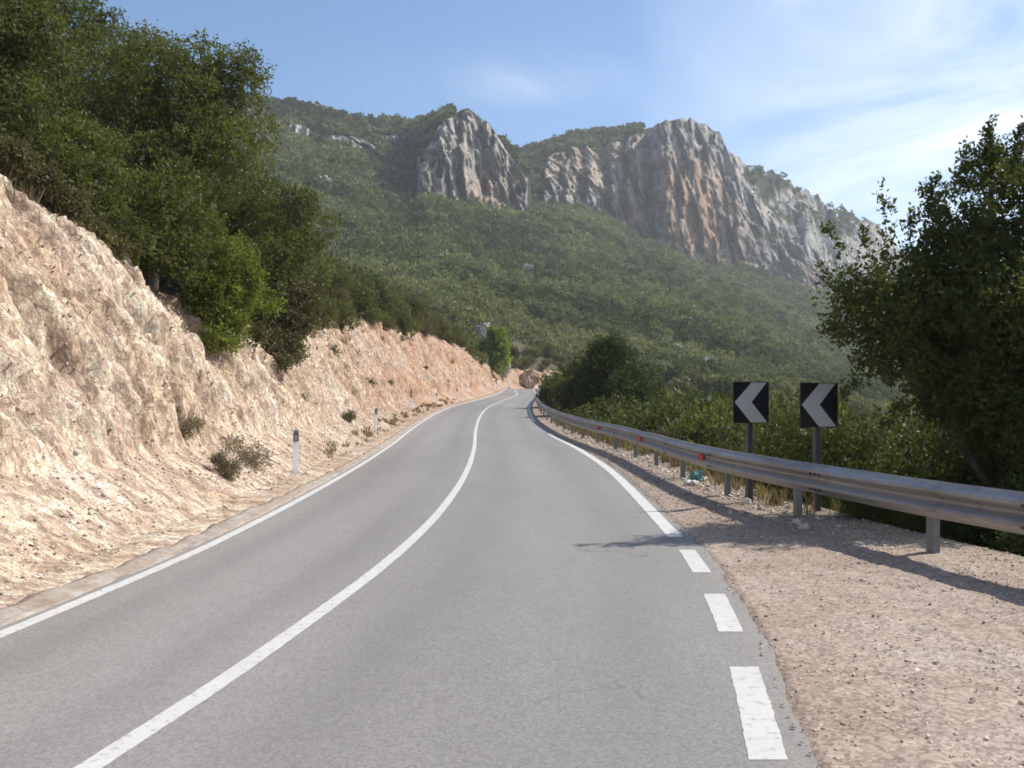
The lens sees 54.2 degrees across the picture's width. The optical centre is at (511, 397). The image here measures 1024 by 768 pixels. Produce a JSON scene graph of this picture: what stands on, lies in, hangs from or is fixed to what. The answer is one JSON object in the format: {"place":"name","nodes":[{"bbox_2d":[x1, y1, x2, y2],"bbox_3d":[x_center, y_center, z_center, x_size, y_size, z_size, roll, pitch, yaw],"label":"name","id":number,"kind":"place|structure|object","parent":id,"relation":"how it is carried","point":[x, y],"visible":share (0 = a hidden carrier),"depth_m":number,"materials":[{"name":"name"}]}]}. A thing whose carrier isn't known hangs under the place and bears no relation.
{"place":"outdoors","nodes":[
{"label":"outdoors","id":0,"kind":"place"},
{"bbox_2d":[0,174,566,607],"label":"cut bank","id":1,"kind":"structure","parent":0,"point":[141,362],"depth_m":15.30,"materials":[{"name":"beige stone"}]},
{"bbox_2d":[0,0,79,132],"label":"holm oak","id":2,"kind":"object","parent":1,"relation":"on","point":[22,22],"visible":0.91,"depth_m":18.64,"materials":[{"name":"green plant"}]},
{"bbox_2d":[0,123,134,265],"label":"heath bush","id":3,"kind":"object","parent":1,"relation":"on","point":[18,152],"visible":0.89,"depth_m":16.57,"materials":[{"name":"green plant"}]},
{"bbox_2d":[7,0,151,148],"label":"holm oak","id":4,"kind":"object","parent":1,"relation":"on","point":[92,32],"visible":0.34,"depth_m":28.00,"materials":[{"name":"green plant"}]},
{"bbox_2d":[0,83,233,294],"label":"holm oak","id":5,"kind":"object","parent":1,"relation":"on","point":[82,156],"visible":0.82,"depth_m":20.50,"materials":[{"name":"green plant"}]},
{"bbox_2d":[136,214,199,293],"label":"evergreen shrub","id":6,"kind":"object","parent":1,"relation":"on","point":[165,283],"visible":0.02,"depth_m":26.85,"materials":[{"name":"green plant"}]},
{"bbox_2d":[58,19,285,291],"bbox_3d":[-8.336,-5.964,24.626,5.479,7.744,5.260,0,0,0],"label":"holm oak","id":7,"kind":"object","parent":1,"relation":"on","point":[216,119],"visible":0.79,"depth_m":24.29,"materials":[{"name":"green plant"}]},
{"bbox_2d":[175,404,205,440],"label":"dry shrub","id":8,"kind":"object","parent":1,"relation":"on","point":[191,424],"visible":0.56,"depth_m":17.10,"materials":[{"name":"brown plant"}]},
{"bbox_2d":[2,163,416,368],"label":"crest grass","id":9,"kind":"structure","parent":1,"relation":"on","point":[30,195],"depth_m":20.41,"materials":[{"name":"green plant"}]},
{"bbox_2d":[170,249,256,316],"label":"evergreen shrub","id":10,"kind":"object","parent":1,"relation":"on","point":[180,293],"visible":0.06,"depth_m":25.10,"materials":[{"name":"green plant"}]},
{"bbox_2d":[0,182,428,594],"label":"bank rubble","id":11,"kind":"object","parent":1,"relation":"on","point":[104,494],"visible":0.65,"depth_m":15.21,"materials":[{"name":"beige stone"}]},
{"bbox_2d":[205,450,242,481],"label":"dry shrub","id":12,"kind":"object","parent":1,"relation":"on","point":[228,471],"visible":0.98,"depth_m":16.38,"materials":[{"name":"brown plant"}]},
{"bbox_2d":[179,228,287,358],"bbox_3d":[-6.127,-2.074,22.694,1.874,3.343,3.727,0,0,21],"label":"evergreen bush","id":13,"kind":"object","parent":1,"relation":"on","point":[214,300],"visible":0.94,"depth_m":21.68,"materials":[{"name":"green plant"}]},
{"bbox_2d":[219,433,272,471],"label":"dry shrub","id":14,"kind":"object","parent":1,"relation":"on","point":[248,459],"visible":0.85,"depth_m":18.44,"materials":[{"name":"brown plant"}]},
{"bbox_2d":[221,267,295,325],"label":"evergreen shrub","id":15,"kind":"object","parent":1,"relation":"on","point":[273,286],"visible":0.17,"depth_m":28.81,"materials":[{"name":"green plant"}]},
{"bbox_2d":[191,157,344,312],"bbox_3d":[-7.334,-4.393,28.841,3.546,5.263,5.081,0,0,44],"label":"holm oak","id":16,"kind":"object","parent":1,"relation":"on","point":[284,244],"visible":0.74,"depth_m":28.58,"materials":[{"name":"green plant"}]},
{"bbox_2d":[243,277,327,373],"bbox_3d":[-6.470,-1.981,28.430,1.989,3.234,4.890,0,0,0],"label":"heath bush","id":17,"kind":"object","parent":1,"relation":"on","point":[284,339],"visible":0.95,"depth_m":28.96,"materials":[{"name":"green plant"}]},
{"bbox_2d":[292,430,298,474],"bbox_3d":[-4.362,1.159,20.188,0.122,1.040,0.099,1,2,-3],"label":"delineator post","id":18,"kind":"object","parent":1,"relation":"on","point":[295,469],"visible":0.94,"depth_m":20.15,"materials":[{"name":"white plastic"}]},
{"bbox_2d":[272,255,325,303],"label":"mastic shrub","id":19,"kind":"object","parent":1,"relation":"on","point":[312,276],"visible":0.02,"depth_m":38.16,"materials":[{"name":"green plant"}]},
{"bbox_2d":[290,258,322,282],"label":"heath shrub","id":20,"kind":"object","parent":1,"relation":"on","point":[313,273],"visible":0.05,"depth_m":55.96,"materials":[{"name":"green plant"}]},
{"bbox_2d":[304,256,333,294],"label":"mastic shrub","id":21,"kind":"object","parent":1,"relation":"on","point":[326,280],"visible":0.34,"depth_m":59.50,"materials":[{"name":"green plant"}]},
{"bbox_2d":[316,295,340,321],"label":"mastic shrub","id":22,"kind":"object","parent":1,"relation":"on","point":[332,309],"visible":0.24,"depth_m":45.10,"materials":[{"name":"green plant"}]},
{"bbox_2d":[317,301,339,328],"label":"heath shrub","id":23,"kind":"object","parent":1,"relation":"on","point":[335,319],"visible":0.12,"depth_m":47.34,"materials":[{"name":"green plant"}]},
{"bbox_2d":[314,267,350,298],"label":"mastic shrub","id":24,"kind":"object","parent":1,"relation":"on","point":[336,282],"visible":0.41,"depth_m":66.35,"materials":[{"name":"green plant"}]},
{"bbox_2d":[319,284,358,306],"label":"heath shrub","id":25,"kind":"object","parent":1,"relation":"on","point":[337,292],"visible":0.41,"depth_m":56.51,"materials":[{"name":"green plant"}]},
{"bbox_2d":[325,271,358,296],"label":"mastic shrub","id":26,"kind":"object","parent":1,"relation":"on","point":[354,280],"visible":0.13,"depth_m":68.88,"materials":[{"name":"green plant"}]},
{"bbox_2d":[333,297,365,333],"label":"mastic shrub","id":27,"kind":"object","parent":1,"relation":"on","point":[348,317],"visible":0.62,"depth_m":53.80,"materials":[{"name":"green plant"}]},
{"bbox_2d":[341,408,361,421],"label":"heath shrub","id":28,"kind":"object","parent":1,"relation":"on","point":[349,416],"visible":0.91,"depth_m":36.25,"materials":[{"name":"green plant"}]},
{"bbox_2d":[344,281,378,321],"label":"evergreen shrub","id":29,"kind":"object","parent":1,"relation":"on","point":[360,295],"visible":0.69,"depth_m":62.21,"materials":[{"name":"green plant"}]},
{"bbox_2d":[350,272,379,306],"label":"broom shrub","id":30,"kind":"object","parent":1,"relation":"on","point":[370,290],"visible":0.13,"depth_m":77.39,"materials":[{"name":"green plant"}]},
{"bbox_2d":[346,265,385,286],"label":"evergreen shrub","id":31,"kind":"object","parent":1,"relation":"on","point":[362,275],"visible":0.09,"depth_m":90.70,"materials":[{"name":"green plant"}]},
{"bbox_2d":[358,307,383,328],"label":"mastic shrub","id":32,"kind":"object","parent":1,"relation":"on","point":[372,317],"visible":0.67,"depth_m":66.63,"materials":[{"name":"green plant"}]},
{"bbox_2d":[359,275,391,310],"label":"evergreen shrub","id":33,"kind":"object","parent":1,"relation":"on","point":[384,289],"visible":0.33,"depth_m":83.67,"materials":[{"name":"green plant"}]},
{"bbox_2d":[369,284,400,312],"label":"mastic shrub","id":34,"kind":"object","parent":1,"relation":"on","point":[393,298],"visible":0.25,"depth_m":86.00,"materials":[{"name":"green plant"}]},
{"bbox_2d":[376,311,395,331],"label":"mastic shrub","id":35,"kind":"object","parent":1,"relation":"on","point":[390,325],"visible":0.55,"depth_m":72.93,"materials":[{"name":"green plant"}]},
{"bbox_2d":[318,398,455,457],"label":"verge grass","id":36,"kind":"structure","parent":1,"relation":"on","point":[369,433],"depth_m":39.47,"materials":[{"name":"beige plant"}]},
{"bbox_2d":[390,300,417,325],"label":"heath shrub","id":37,"kind":"object","parent":1,"relation":"on","point":[401,306],"visible":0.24,"depth_m":82.96,"materials":[{"name":"green plant"}]},
{"bbox_2d":[394,307,421,337],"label":"mastic shrub","id":38,"kind":"object","parent":1,"relation":"on","point":[404,327],"visible":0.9,"depth_m":80.05,"materials":[{"name":"green plant"}]},
{"bbox_2d":[398,294,428,319],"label":"evergreen shrub","id":39,"kind":"object","parent":1,"relation":"on","point":[414,305],"visible":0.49,"depth_m":99.00,"materials":[{"name":"green plant"}]},
{"bbox_2d":[409,295,434,319],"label":"heath shrub","id":40,"kind":"object","parent":1,"relation":"on","point":[425,304],"visible":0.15,"depth_m":102.76,"materials":[{"name":"green plant"}]},
{"bbox_2d":[412,309,440,333],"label":"heath shrub","id":41,"kind":"object","parent":1,"relation":"on","point":[422,316],"visible":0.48,"depth_m":94.44,"materials":[{"name":"green plant"}]},
{"bbox_2d":[419,318,433,338],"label":"heath shrub","id":42,"kind":"object","parent":1,"relation":"on","point":[428,327],"visible":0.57,"depth_m":91.62,"materials":[{"name":"green plant"}]},
{"bbox_2d":[430,314,453,339],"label":"heath shrub","id":43,"kind":"object","parent":1,"relation":"on","point":[444,329],"visible":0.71,"depth_m":102.61,"materials":[{"name":"green plant"}]},
{"bbox_2d":[442,329,455,346],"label":"mastic shrub","id":44,"kind":"object","parent":1,"relation":"on","point":[448,338],"visible":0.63,"depth_m":106.36,"materials":[{"name":"green plant"}]},
{"bbox_2d":[450,330,469,348],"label":"mastic shrub","id":45,"kind":"object","parent":1,"relation":"on","point":[462,341],"visible":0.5,"depth_m":115.39,"materials":[{"name":"green plant"}]},
{"bbox_2d":[473,325,513,377],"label":"pine tree","id":46,"kind":"object","parent":1,"relation":"on","point":[499,361],"visible":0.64,"depth_m":149.23,"materials":[{"name":"green plant"}]},
{"bbox_2d":[508,346,522,359],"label":"evergreen shrub","id":47,"kind":"object","parent":1,"relation":"on","point":[515,350],"visible":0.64,"depth_m":175.92,"materials":[{"name":"green plant"}]},
{"bbox_2d":[520,356,531,369],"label":"mastic shrub","id":48,"kind":"object","parent":1,"relation":"on","point":[526,363],"visible":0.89,"depth_m":175.17,"materials":[{"name":"green plant"}]},
{"bbox_2d":[519,368,539,388],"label":"boulder","id":49,"kind":"object","parent":1,"relation":"on","point":[527,380],"visible":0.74,"depth_m":169.29,"materials":[{"name":"beige stone"}]},
{"bbox_2d":[521,345,542,360],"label":"mastic shrub","id":50,"kind":"object","parent":1,"relation":"on","point":[527,352],"visible":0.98,"depth_m":187.57,"materials":[{"name":"green plant"}]},
{"bbox_2d":[540,340,558,358],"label":"mastic shrub","id":51,"kind":"object","parent":1,"relation":"on","point":[549,351],"visible":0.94,"depth_m":194.28,"materials":[{"name":"green plant"}]},
{"bbox_2d":[552,352,567,364],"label":"mastic shrub","id":52,"kind":"object","parent":1,"relation":"on","point":[559,358],"visible":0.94,"depth_m":192.80,"materials":[{"name":"green plant"}]},
{"bbox_2d":[0,389,817,767],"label":"road","id":53,"kind":"structure","parent":0,"point":[532,595],"depth_m":6.62,"materials":[{"name":"grey asphalt"}]},
{"bbox_2d":[0,389,506,637],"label":"edge line","id":54,"kind":"object","parent":53,"relation":"on","point":[41,617],"visible":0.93,"depth_m":9.65,"materials":[{"name":"paint"}]},
{"bbox_2d":[0,388,511,626],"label":"gutter","id":55,"kind":"object","parent":53,"relation":"on","point":[28,605],"visible":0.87,"depth_m":9.98,"materials":[{"name":"concrete"}]},
{"bbox_2d":[74,389,517,767],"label":"line","id":56,"kind":"object","parent":53,"relation":"on","point":[105,756],"visible":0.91,"depth_m":6.13,"materials":[{"name":"paint"}]},
{"bbox_2d":[549,434,682,536],"bbox_3d":[1.912,1.510,25.753,0.625,0.173,28.505,0,0,-1],"label":"edge line","id":57,"kind":"object","parent":53,"relation":"on","point":[662,523],"visible":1,"depth_m":15.73,"materials":[{"name":"paint"}]},
{"bbox_2d":[679,550,710,571],"bbox_3d":[1.793,1.597,9.845,0.178,0.001,1.386,0,0,4],"label":"edge dash","id":58,"kind":"object","parent":53,"relation":"on","point":[694,561],"visible":1,"depth_m":9.77,"materials":[{"name":"paint"}]},
{"bbox_2d":[704,594,743,631],"bbox_3d":[1.574,1.598,7.500,0.179,0.001,1.347,0,0,7],"label":"edge dash","id":59,"kind":"object","parent":53,"relation":"on","point":[723,613],"visible":1,"depth_m":7.41,"materials":[{"name":"paint"}]},
{"bbox_2d":[729,667,787,759],"bbox_3d":[1.259,1.598,5.184,0.181,0.001,1.578,0,0,9],"label":"edge dash","id":60,"kind":"object","parent":53,"relation":"on","point":[762,736],"visible":1,"depth_m":5.01,"materials":[{"name":"paint"}]},
{"bbox_2d":[94,108,900,423],"bbox_3d":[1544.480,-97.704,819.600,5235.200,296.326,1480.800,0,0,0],"label":"mountainside","id":61,"kind":"structure","parent":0,"point":[762,184],"depth_m":906.34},
{"bbox_2d":[419,112,526,211],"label":"limestone cliff","id":62,"kind":"structure","parent":61,"relation":"on","point":[477,155],"depth_m":597.30,"materials":[{"name":"grey stone"}]},
{"bbox_2d":[475,322,490,339],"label":"boulder","id":63,"kind":"object","parent":61,"relation":"on","point":[480,328],"visible":0.46,"depth_m":158.90,"materials":[{"name":"grey stone"}]},
{"bbox_2d":[0,82,1021,430],"bbox_3d":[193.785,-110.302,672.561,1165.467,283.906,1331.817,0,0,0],"label":"hillside woodland","id":64,"kind":"object","parent":61,"relation":"on","point":[454,260],"visible":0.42,"depth_m":447.44,"materials":[{"name":"green plant"}]},
{"bbox_2d":[545,118,912,294],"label":"limestone cliff","id":65,"kind":"structure","parent":61,"relation":"on","point":[689,172],"depth_m":813.57,"materials":[{"name":"grey stone"}]},
{"bbox_2d":[27,0,1023,272],"label":"sky","id":66,"kind":"structure","parent":0,"point":[838,97],"materials":[{"name":"blue"}]},
{"bbox_2d":[531,389,1023,767],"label":"gravel verge","id":67,"kind":"structure","parent":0,"point":[843,697],"depth_m":7.02,"materials":[{"name":"beige gravel"}]},
{"bbox_2d":[534,353,584,407],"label":"evergreen bush","id":68,"kind":"object","parent":67,"relation":"on","point":[545,392],"visible":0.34,"depth_m":70.42,"materials":[{"name":"green plant"}]},
{"bbox_2d":[549,328,665,412],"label":"juniper tree","id":69,"kind":"object","parent":67,"relation":"on","point":[604,371],"visible":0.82,"depth_m":57.38,"materials":[{"name":"green plant"}]},
{"bbox_2d":[583,392,634,420],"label":"evergreen shrub","id":70,"kind":"object","parent":67,"relation":"on","point":[601,407],"visible":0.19,"depth_m":48.56,"materials":[{"name":"green plant"}]},
{"bbox_2d":[585,395,646,423],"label":"evergreen shrub","id":71,"kind":"object","parent":67,"relation":"on","point":[609,411],"visible":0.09,"depth_m":46.55,"materials":[{"name":"green plant"}]},
{"bbox_2d":[610,405,650,428],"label":"evergreen shrub","id":72,"kind":"object","parent":67,"relation":"on","point":[625,418],"visible":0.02,"depth_m":41.39,"materials":[{"name":"green plant"}]},
{"bbox_2d":[606,404,658,424],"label":"mastic shrub","id":73,"kind":"object","parent":67,"relation":"on","point":[620,410],"visible":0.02,"depth_m":44.20,"materials":[{"name":"green plant"}]},
{"bbox_2d":[610,399,679,430],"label":"evergreen shrub","id":74,"kind":"object","parent":67,"relation":"on","point":[641,427],"visible":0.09,"depth_m":37.78,"materials":[{"name":"green plant"}]},
{"bbox_2d":[648,424,679,453],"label":"heath shrub","id":75,"kind":"object","parent":67,"relation":"on","point":[660,431],"visible":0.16,"depth_m":28.58,"materials":[{"name":"green plant"}]},
{"bbox_2d":[634,395,695,433],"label":"evergreen shrub","id":76,"kind":"object","parent":67,"relation":"on","point":[653,418],"visible":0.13,"depth_m":35.86,"materials":[{"name":"green plant"}]},
{"bbox_2d":[637,401,717,435],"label":"evergreen shrub","id":77,"kind":"object","parent":67,"relation":"on","point":[670,415],"visible":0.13,"depth_m":32.85,"materials":[{"name":"green plant"}]},
{"bbox_2d":[688,470,703,481],"bbox_3d":[3.426,1.463,18.602,0.305,0.282,0.289,0,0,0],"label":"plastic bag","id":78,"kind":"object","parent":67,"relation":"on","point":[695,475],"visible":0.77,"depth_m":18.54,"materials":[{"name":"teal plastic"}]},
{"bbox_2d":[662,405,731,445],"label":"mastic shrub","id":79,"kind":"object","parent":67,"relation":"on","point":[690,435],"visible":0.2,"depth_m":29.32,"materials":[{"name":"green plant"}]},
{"bbox_2d":[669,390,732,424],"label":"evergreen shrub","id":80,"kind":"object","parent":67,"relation":"on","point":[721,396],"visible":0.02,"depth_m":38.12,"materials":[{"name":"green plant"}]},
{"bbox_2d":[669,386,732,406],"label":"evergreen shrub","id":81,"kind":"object","parent":67,"relation":"on","point":[695,393],"visible":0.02,"depth_m":52.50,"materials":[{"name":"green plant"}]},
{"bbox_2d":[674,397,737,443],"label":"mastic shrub","id":82,"kind":"object","parent":67,"relation":"on","point":[698,418],"visible":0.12,"depth_m":30.40,"materials":[{"name":"green plant"}]},
{"bbox_2d":[552,418,872,516],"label":"dry grass","id":83,"kind":"structure","parent":67,"relation":"on","point":[775,496],"depth_m":18.38,"materials":[{"name":"beige plant"}]},
{"bbox_2d":[561,429,870,528],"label":"rail stones","id":84,"kind":"object","parent":67,"relation":"on","point":[797,521],"visible":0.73,"depth_m":16.08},
{"bbox_2d":[700,423,744,481],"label":"evergreen shrub","id":85,"kind":"object","parent":67,"relation":"on","point":[719,437],"visible":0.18,"depth_m":27.19,"materials":[{"name":"green plant"}]},
{"bbox_2d":[698,386,797,412],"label":"evergreen shrub","id":86,"kind":"object","parent":67,"relation":"on","point":[715,402],"visible":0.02,"depth_m":43.66,"materials":[{"name":"green plant"}]},
{"bbox_2d":[733,382,768,501],"bbox_3d":[3.546,0.912,14.939,0.610,2.300,0.116,0,0,-20],"label":"chevron sign","id":87,"kind":"object","parent":67,"relation":"on","point":[750,403],"visible":0.81,"depth_m":14.91,"materials":[{"name":"black metal"}]},
{"bbox_2d":[735,386,808,488],"bbox_3d":[6.787,1.582,24.582,3.094,3.758,3.298,0,0,-3],"label":"mastic shrub","id":88,"kind":"object","parent":67,"relation":"on","point":[788,401],"visible":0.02,"depth_m":24.43,"materials":[{"name":"green plant"}]},
{"bbox_2d":[535,384,1023,552],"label":"guardrail","id":89,"kind":"object","parent":67,"relation":"on","point":[933,502],"visible":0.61,"depth_m":11.41,"materials":[{"name":"metal"}]},
{"bbox_2d":[753,400,837,493],"bbox_3d":[6.342,1.716,22.455,2.372,3.321,2.687,0,0,-9],"label":"evergreen shrub","id":90,"kind":"object","parent":67,"relation":"on","point":[759,446],"visible":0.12,"depth_m":22.37,"materials":[{"name":"green plant"}]},
{"bbox_2d":[785,463,839,508],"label":"evergreen shrub","id":91,"kind":"object","parent":67,"relation":"on","point":[824,498],"visible":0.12,"depth_m":15.18,"materials":[{"name":"green plant"}]},
{"bbox_2d":[739,401,888,506],"bbox_3d":[6.230,1.728,20.323,3.108,3.545,2.744,0,0,-7],"label":"evergreen shrub","id":92,"kind":"object","parent":67,"relation":"on","point":[835,455],"visible":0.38,"depth_m":20.02,"materials":[{"name":"green plant"}]},
{"bbox_2d":[800,383,837,510],"bbox_3d":[4.206,0.927,13.789,0.610,2.271,0.116,0,0,-20],"label":"chevron sign","id":93,"kind":"object","parent":67,"relation":"on","point":[818,406],"visible":0.79,"depth_m":13.76,"materials":[{"name":"black metal"}]},
{"bbox_2d":[769,389,873,418],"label":"evergreen shrub","id":94,"kind":"object","parent":67,"relation":"on","point":[780,400],"visible":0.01,"depth_m":36.86,"materials":[{"name":"green plant"}]},
{"bbox_2d":[833,499,906,525],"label":"evergreen shrub","id":95,"kind":"object","parent":67,"relation":"on","point":[866,512],"visible":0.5,"depth_m":12.89,"materials":[{"name":"green plant"}]},
{"bbox_2d":[830,395,915,433],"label":"mastic shrub","id":96,"kind":"object","parent":67,"relation":"on","point":[879,407],"depth_m":31.59,"materials":[{"name":"green plant"}]},
{"bbox_2d":[823,445,933,525],"bbox_3d":[6.398,2.087,17.316,2.550,2.514,2.830,0,0,44],"label":"evergreen shrub","id":97,"kind":"object","parent":67,"relation":"on","point":[856,463],"visible":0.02,"depth_m":17.16,"materials":[{"name":"green plant"}]},
{"bbox_2d":[825,413,947,470],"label":"evergreen shrub","id":98,"kind":"object","parent":67,"relation":"on","point":[895,438],"depth_m":23.06,"materials":[{"name":"green plant"}]},
{"bbox_2d":[823,392,996,475],"bbox_3d":[8.071,2.429,20.375,4.443,5.094,4.355,0,0,45],"label":"heath shrub","id":99,"kind":"object","parent":67,"relation":"on","point":[889,431],"visible":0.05,"depth_m":20.41,"materials":[{"name":"green plant"}]},
{"bbox_2d":[809,114,1023,490],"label":"holm oak","id":100,"kind":"object","parent":67,"relation":"on","point":[955,334],"visible":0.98,"depth_m":12.88,"materials":[{"name":"green plant"}]},
{"bbox_2d":[864,416,999,548],"bbox_3d":[6.676,1.733,15.093,2.879,3.328,2.542,0,0,-27],"label":"evergreen shrub","id":101,"kind":"object","parent":67,"relation":"on","point":[910,468],"visible":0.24,"depth_m":14.84,"materials":[{"name":"green plant"}]},
{"bbox_2d":[895,512,979,542],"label":"evergreen shrub","id":102,"kind":"object","parent":67,"relation":"on","point":[949,527],"visible":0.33,"depth_m":12.12,"materials":[{"name":"green plant"}]},
{"bbox_2d":[906,459,1023,553],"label":"evergreen shrub","id":103,"kind":"object","parent":67,"relation":"on","point":[984,533],"visible":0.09,"depth_m":13.50,"materials":[{"name":"green plant"}]},
{"bbox_2d":[981,529,1023,556],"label":"evergreen shrub","id":104,"kind":"object","parent":67,"relation":"on","point":[1017,537],"visible":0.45,"depth_m":10.53,"materials":[{"name":"green plant"}]},
{"bbox_2d":[993,458,1023,539],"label":"evergreen shrub","id":105,"kind":"object","parent":67,"relation":"on","point":[1012,480],"visible":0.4,"depth_m":12.01,"materials":[{"name":"green plant"}]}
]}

